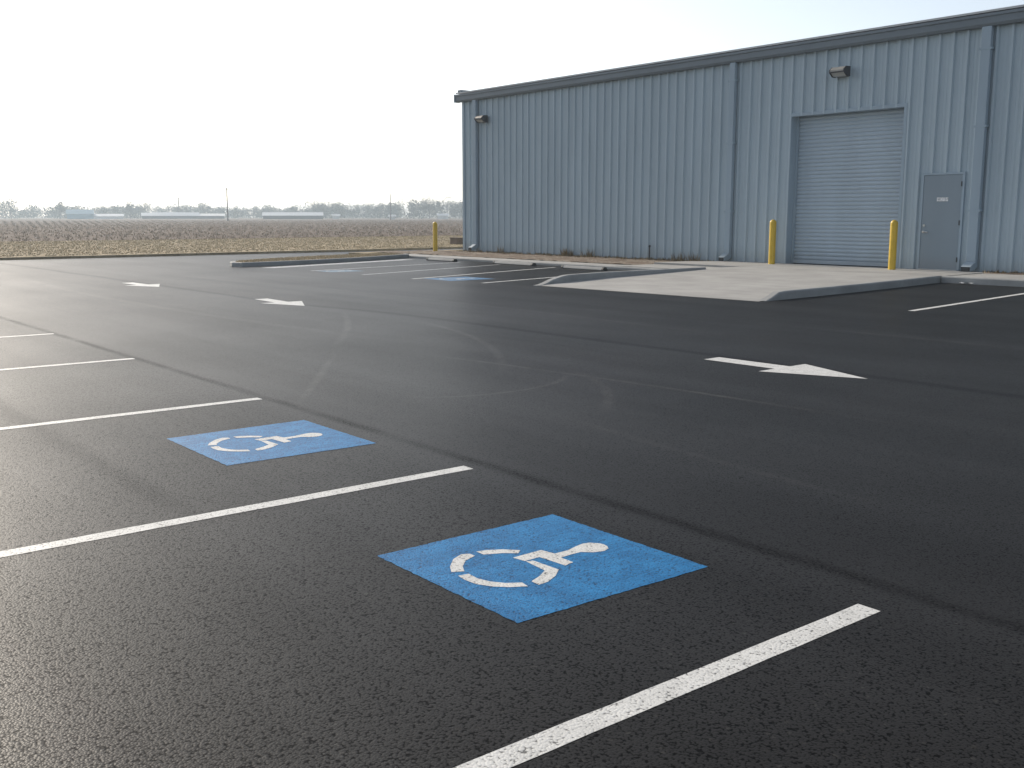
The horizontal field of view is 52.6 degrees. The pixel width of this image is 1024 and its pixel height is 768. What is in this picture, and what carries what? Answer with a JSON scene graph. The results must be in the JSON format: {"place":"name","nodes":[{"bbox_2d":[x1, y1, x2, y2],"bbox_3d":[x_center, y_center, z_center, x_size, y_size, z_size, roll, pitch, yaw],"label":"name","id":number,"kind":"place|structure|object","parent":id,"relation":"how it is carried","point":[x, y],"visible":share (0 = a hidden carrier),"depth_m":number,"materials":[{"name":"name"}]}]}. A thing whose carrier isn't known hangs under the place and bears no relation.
{"place":"outdoors","nodes":[
{"label":"outdoors","id":0,"kind":"place"},
{"bbox_2d":[0,217,457,218],"bbox_3d":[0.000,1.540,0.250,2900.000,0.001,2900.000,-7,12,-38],"label":"ground","id":1,"kind":"structure","parent":0,"point":[141,218],"depth_m":628.70,"materials":[{"name":"soil"}]},
{"bbox_2d":[0,199,10,217],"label":"hazy tree","id":2,"kind":"object","parent":1,"relation":"on","point":[1,209],"visible":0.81,"depth_m":568.34,"materials":[{"name":"grey plant"}]},
{"bbox_2d":[2,198,19,218],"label":"hazy tree","id":3,"kind":"object","parent":1,"relation":"on","point":[11,206],"visible":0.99,"depth_m":561.76,"materials":[{"name":"grey plant"}]},
{"bbox_2d":[55,201,65,218],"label":"hazy tree","id":4,"kind":"object","parent":1,"relation":"on","point":[60,207],"visible":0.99,"depth_m":542.99,"materials":[{"name":"grey plant"}]},
{"bbox_2d":[66,209,93,218],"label":"barn","id":5,"kind":"structure","parent":1,"relation":"on","point":[79,214],"depth_m":508.18,"materials":[{"name":"metal"}]},
{"bbox_2d":[93,214,123,218],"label":"barn","id":6,"kind":"structure","parent":1,"relation":"on","point":[107,216],"depth_m":513.46,"materials":[{"name":"white metal"}]},
{"bbox_2d":[123,200,133,218],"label":"hazy tree","id":7,"kind":"object","parent":1,"relation":"on","point":[128,204],"visible":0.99,"depth_m":564.28,"materials":[{"name":"grey plant"}]},
{"bbox_2d":[132,202,151,218],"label":"hazy tree","id":8,"kind":"object","parent":1,"relation":"on","point":[141,209],"visible":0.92,"depth_m":594.10,"materials":[{"name":"grey plant"}]},
{"bbox_2d":[141,213,166,218],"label":"barn","id":9,"kind":"structure","parent":1,"relation":"on","point":[151,215],"depth_m":519.94,"materials":[{"name":"white metal"}]},
{"bbox_2d":[160,212,198,218],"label":"barn","id":10,"kind":"structure","parent":1,"relation":"on","point":[178,215],"depth_m":524.20,"materials":[{"name":"white metal"}]},
{"bbox_2d":[195,203,209,213],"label":"hazy tree","id":11,"kind":"object","parent":1,"relation":"on","point":[202,207],"visible":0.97,"depth_m":604.44,"materials":[{"name":"grey plant"}]},
{"bbox_2d":[191,214,224,218],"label":"barn","id":12,"kind":"structure","parent":1,"relation":"on","point":[210,216],"depth_m":527.87,"materials":[{"name":"white metal"}]},
{"bbox_2d":[0,199,462,218],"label":"treeline","id":13,"kind":"object","parent":1,"relation":"on","point":[371,211],"visible":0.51,"depth_m":612.97,"materials":[{"name":"grey plant"}]},
{"bbox_2d":[262,212,323,218],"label":"barn","id":14,"kind":"structure","parent":1,"relation":"on","point":[292,215],"depth_m":479.81,"materials":[{"name":"white metal"}]},
{"bbox_2d":[305,201,318,211],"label":"hazy tree","id":15,"kind":"object","parent":1,"relation":"on","point":[313,208],"visible":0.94,"depth_m":591.66,"materials":[{"name":"grey plant"}]},
{"bbox_2d":[331,214,339,218],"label":"barn","id":16,"kind":"structure","parent":1,"relation":"on","point":[335,216],"depth_m":504.93,"materials":[{"name":"white metal"}]},
{"bbox_2d":[417,196,439,218],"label":"hazy tree","id":17,"kind":"object","parent":1,"relation":"on","point":[429,204],"visible":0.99,"depth_m":549.66,"materials":[{"name":"grey plant"}]},
{"bbox_2d":[437,214,448,218],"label":"barn","id":18,"kind":"structure","parent":1,"relation":"on","point":[442,216],"depth_m":491.13,"materials":[{"name":"white metal"}]},
{"bbox_2d":[433,196,454,213],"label":"hazy tree","id":19,"kind":"object","parent":1,"relation":"on","point":[445,205],"visible":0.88,"depth_m":560.02,"materials":[{"name":"grey plant"}]},
{"bbox_2d":[0,218,462,241],"bbox_3d":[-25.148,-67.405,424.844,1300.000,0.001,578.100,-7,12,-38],"label":"field","id":20,"kind":"structure","parent":0,"point":[11,235],"depth_m":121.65,"materials":[{"name":"brown plant"}]},
{"bbox_2d":[226,187,228,220],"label":"utility pole","id":21,"kind":"object","parent":20,"relation":"on","point":[227,205],"visible":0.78,"depth_m":313.78,"materials":[{"name":"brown wood"}]},
{"bbox_2d":[0,235,462,259],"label":"verge","id":22,"kind":"structure","parent":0,"point":[56,256],"depth_m":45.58,"materials":[{"name":"beige plant"}]},
{"bbox_2d":[449,237,462,243],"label":"utility box","id":23,"kind":"object","parent":22,"relation":"on","point":[456,240],"visible":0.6,"depth_m":52.28,"materials":[{"name":"metal"}]},
{"bbox_2d":[349,250,462,253],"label":"verge","id":24,"kind":"structure","parent":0,"point":[378,252],"depth_m":41.32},
{"bbox_2d":[0,248,1023,767],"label":"pavement","id":25,"kind":"structure","parent":0,"point":[316,632],"depth_m":5.31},
{"bbox_2d":[0,333,52,337],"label":"parking line","id":26,"kind":"object","parent":25,"relation":"on","point":[25,335],"visible":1,"depth_m":13.16,"materials":[{"name":"white paint"}]},
{"bbox_2d":[0,358,133,369],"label":"parking line","id":27,"kind":"object","parent":25,"relation":"on","point":[65,364],"visible":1,"depth_m":10.59,"materials":[{"name":"white paint"}]},
{"bbox_2d":[0,398,259,429],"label":"parking line","id":28,"kind":"object","parent":25,"relation":"on","point":[106,416],"visible":1,"depth_m":7.92,"materials":[{"name":"white paint"}]},
{"bbox_2d":[126,282,159,286],"bbox_3d":[-8.147,-2.191,22.876,0.780,0.001,1.850,-8,12,-40],"label":"direction arrow","id":29,"kind":"object","parent":25,"relation":"on","point":[151,285],"visible":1,"depth_m":22.94,"materials":[{"name":"white paint"}]},
{"bbox_2d":[0,466,472,557],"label":"parking line","id":30,"kind":"object","parent":25,"relation":"on","point":[64,542],"visible":1,"depth_m":5.29,"materials":[{"name":"white paint"}]},
{"bbox_2d":[167,420,373,465],"bbox_3d":[-1.633,0.383,7.000,1.045,0.001,1.026,-7,12,-38],"label":"wheelchair marking","id":31,"kind":"object","parent":25,"relation":"on","point":[250,444],"visible":1,"depth_m":6.97,"materials":[{"name":"blue paint"}]},
{"bbox_2d":[257,298,304,305],"bbox_3d":[-4.050,-1.441,18.250,0.780,0.001,1.850,-7,11,-36],"label":"direction arrow","id":32,"kind":"object","parent":25,"relation":"on","point":[300,303],"visible":1,"depth_m":18.18,"materials":[{"name":"white paint"}]},
{"bbox_2d":[230,253,408,266],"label":"kerb","id":33,"kind":"structure","parent":25,"relation":"on","point":[290,262],"depth_m":32.97,"materials":[{"name":"concrete"}]},
{"bbox_2d":[263,259,410,267],"bbox_3d":[-5.374,-3.868,33.216,0.505,0.001,6.929,5,11,30],"label":"parking line","id":34,"kind":"object","parent":25,"relation":"on","point":[335,263],"visible":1,"depth_m":33.06,"materials":[{"name":"paint"}]},
{"bbox_2d":[322,270,357,271],"bbox_3d":[-4.742,-3.117,28.582,1.046,0.001,0.923,-7,12,-38],"label":"wheelchair marking","id":35,"kind":"object","parent":25,"relation":"on","point":[339,270],"visible":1,"depth_m":28.80,"materials":[{"name":"paint"}]},
{"bbox_2d":[314,262,456,270],"bbox_3d":[-3.628,-3.558,31.309,0.115,0.001,6.648,7,11,35],"label":"parking line","id":36,"kind":"object","parent":25,"relation":"on","point":[384,266],"visible":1,"depth_m":31.10,"materials":[{"name":"paint"}]},
{"bbox_2d":[363,264,498,274],"bbox_3d":[-2.120,-3.275,29.561,0.114,0.001,6.662,6,11,31],"label":"parking line","id":37,"kind":"object","parent":25,"relation":"on","point":[421,270],"visible":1,"depth_m":28.82,"materials":[{"name":"paint"}]},
{"bbox_2d":[433,222,437,250],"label":"bollard","id":38,"kind":"object","parent":25,"relation":"on","point":[435,240],"visible":0.94,"depth_m":41.40,"materials":[{"name":"yellow metal"}]},
{"bbox_2d":[426,257,457,261],"bbox_3d":[-2.372,-4.197,34.959,0.170,0.093,1.670,-7,11,-36],"label":"wheel stop","id":39,"kind":"object","parent":25,"relation":"on","point":[443,259],"visible":1,"depth_m":34.83,"materials":[{"name":"concrete"}]},
{"bbox_2d":[425,277,489,280],"bbox_3d":[-1.287,-2.544,25.051,1.307,0.001,1.183,-7,12,-38],"label":"wheelchair marking","id":40,"kind":"object","parent":25,"relation":"on","point":[459,278],"visible":1,"depth_m":25.14,"materials":[{"name":"paint"}]},
{"bbox_2d":[414,267,553,278],"bbox_3d":[-0.562,-2.993,27.822,0.114,0.001,6.799,6,11,32],"label":"parking line","id":41,"kind":"object","parent":25,"relation":"on","point":[480,273],"visible":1,"depth_m":27.32,"materials":[{"name":"white paint"}]},
{"bbox_2d":[493,261,535,265],"bbox_3d":[0.063,-3.750,32.206,0.170,0.093,2.070,-7,11,-35],"label":"wheel stop","id":42,"kind":"object","parent":25,"relation":"on","point":[514,263],"visible":1,"depth_m":32.07,"materials":[{"name":"concrete"}]},
{"bbox_2d":[485,277,551,282],"bbox_3d":[0.380,-2.508,24.832,0.115,0.001,3.485,7,11,37],"label":"parking line","id":43,"kind":"object","parent":25,"relation":"on","point":[515,280],"visible":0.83,"depth_m":24.36,"materials":[{"name":"white paint"}]},
{"bbox_2d":[409,255,660,269],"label":"kerb","id":44,"kind":"structure","parent":25,"relation":"on","point":[541,263],"depth_m":31.88,"materials":[{"name":"concrete"}]},
{"bbox_2d":[378,514,707,622],"bbox_3d":[0.121,0.778,4.560,1.045,0.001,1.026,-7,12,-38],"label":"wheelchair marking","id":45,"kind":"object","parent":25,"relation":"on","point":[521,571],"visible":1,"depth_m":4.50,"materials":[{"name":"blue paint"}]},
{"bbox_2d":[561,265,606,270],"bbox_3d":[2.031,-3.295,29.397,0.170,0.093,1.820,-7,11,-36],"label":"wheel stop","id":46,"kind":"object","parent":25,"relation":"on","point":[586,267],"visible":1,"depth_m":29.28,"materials":[{"name":"concrete"}]},
{"bbox_2d":[533,267,705,285],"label":"kerb","id":47,"kind":"structure","parent":25,"relation":"on","point":[576,277],"depth_m":24.71,"materials":[{"name":"concrete"}]},
{"bbox_2d":[454,604,879,767],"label":"parking line","id":48,"kind":"object","parent":25,"relation":"on","point":[534,746],"visible":1,"depth_m":3.29,"materials":[{"name":"white paint"}]},
{"bbox_2d":[541,266,932,301],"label":"ramp","id":49,"kind":"structure","parent":25,"relation":"on","point":[746,283],"depth_m":22.99,"materials":[{"name":"concrete"}]},
{"bbox_2d":[706,357,866,378],"bbox_3d":[2.723,-0.162,10.364,0.780,0.001,1.850,-8,12,-39],"label":"direction arrow","id":50,"kind":"object","parent":25,"relation":"on","point":[806,369],"visible":1,"depth_m":10.25,"materials":[{"name":"white paint"}]},
{"bbox_2d":[760,275,941,300],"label":"kerb","id":51,"kind":"structure","parent":25,"relation":"on","point":[824,290],"depth_m":20.41,"materials":[{"name":"concrete"}]},
{"bbox_2d":[908,293,1023,310],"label":"parking line","id":52,"kind":"object","parent":25,"relation":"on","point":[965,302],"visible":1,"depth_m":18.18,"materials":[{"name":"white paint"}]},
{"bbox_2d":[941,276,1023,286],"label":"kerb","id":53,"kind":"structure","parent":25,"relation":"on","point":[988,281],"depth_m":22.80,"materials":[{"name":"concrete"}]},
{"bbox_2d":[0,0,1023,216],"label":"sky","id":54,"kind":"structure","parent":0,"point":[281,104],"materials":[{"name":"white"}]},
{"bbox_2d":[409,254,618,265],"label":"sidewalk","id":55,"kind":"structure","parent":0,"point":[519,260],"depth_m":33.37,"materials":[{"name":"concrete"}]},
{"bbox_2d":[374,250,674,264],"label":"soil","id":56,"kind":"structure","parent":0,"point":[629,261],"depth_m":35.58,"materials":[{"name":"brown soil"}]},
{"bbox_2d":[457,247,730,261],"bbox_3d":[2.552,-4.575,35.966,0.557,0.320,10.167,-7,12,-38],"label":"weeds","id":57,"kind":"object","parent":56,"relation":"on","point":[564,252],"visible":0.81,"depth_m":35.81,"materials":[{"name":"brown plant"}]},
{"bbox_2d":[619,264,721,268],"bbox_3d":[4.575,-3.182,28.838,1.550,0.150,3.183,-7,12,-38],"label":"apron","id":58,"kind":"object","parent":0,"point":[661,266],"visible":0.21,"depth_m":29.06,"materials":[{"name":"concrete"}]},
{"bbox_2d":[454,4,1023,274],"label":"warehouse","id":59,"kind":"structure","parent":0,"point":[915,129],"depth_m":29.69,"materials":[{"name":"metal"}]},
{"bbox_2d":[474,115,487,122],"bbox_3d":[-1.182,-10.173,39.796,0.350,0.265,0.448,-7,12,-38],"label":"wall lamp","id":60,"kind":"object","parent":59,"relation":"attached to","point":[481,119],"visible":1,"depth_m":39.69,"materials":[{"name":"grey metal"}]},
{"bbox_2d":[829,66,850,77],"bbox_3d":[8.733,-8.319,27.609,0.350,0.265,0.448,-7,12,-38],"label":"wall lamp","id":61,"kind":"object","parent":59,"relation":"attached to","point":[839,72],"visible":1,"depth_m":27.52,"materials":[{"name":"grey metal"}]},
{"bbox_2d":[791,108,903,266],"bbox_3d":[9.161,-5.301,28.310,0.090,4.094,3.448,-7,12,-38],"label":"roller door","id":62,"kind":"structure","parent":59,"relation":"in","point":[848,165],"depth_m":28.34,"materials":[{"name":"metal"}]},
{"bbox_2d":[919,174,962,269],"bbox_3d":[10.774,-4.059,26.054,0.158,2.343,1.019,-7,12,-38],"label":"door","id":63,"kind":"structure","parent":59,"relation":"in","point":[942,194],"depth_m":26.04,"materials":[{"name":"metal"}]},
{"bbox_2d":[654,261,982,275],"bbox_3d":[7.943,-3.047,27.852,2.445,0.201,8.950,-7,12,-38],"label":"apron","id":64,"kind":"object","parent":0,"point":[824,267],"visible":0.47,"depth_m":27.46,"materials":[{"name":"concrete"}]},
{"bbox_2d":[768,220,776,263],"bbox_3d":[7.361,-4.017,29.307,0.184,1.250,0.184,-7,12,-38],"label":"bollard","id":65,"kind":"object","parent":64,"relation":"on","point":[772,242],"visible":0.98,"depth_m":29.24,"materials":[{"name":"yellow metal"}]},
{"bbox_2d":[888,220,897,269],"bbox_3d":[9.660,-3.527,26.281,0.184,1.250,0.184,-7,12,-38],"label":"bollard","id":66,"kind":"object","parent":64,"relation":"on","point":[893,244],"visible":1,"depth_m":26.21,"materials":[{"name":"yellow metal"}]},
{"bbox_2d":[956,273,1023,278],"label":"sidewalk","id":67,"kind":"structure","parent":0,"point":[1006,276],"depth_m":23.36,"materials":[{"name":"concrete"}]},
{"bbox_2d":[983,272,1023,274],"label":"soil","id":68,"kind":"structure","parent":0,"point":[1018,273],"depth_m":24.53,"materials":[{"name":"brown soil"}]},
{"bbox_2d":[983,269,1023,273],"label":"weeds","id":69,"kind":"object","parent":68,"relation":"on","point":[1001,272],"visible":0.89,"depth_m":24.88,"materials":[{"name":"green plant"}]},
{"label":"verge","id":70,"kind":"structure","parent":0,"visible":0},
{"bbox_2d":[236,252,403,261],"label":"grass","id":71,"kind":"structure","parent":70,"relation":"on","point":[320,257],"depth_m":34.46,"materials":[{"name":"brown plant"}]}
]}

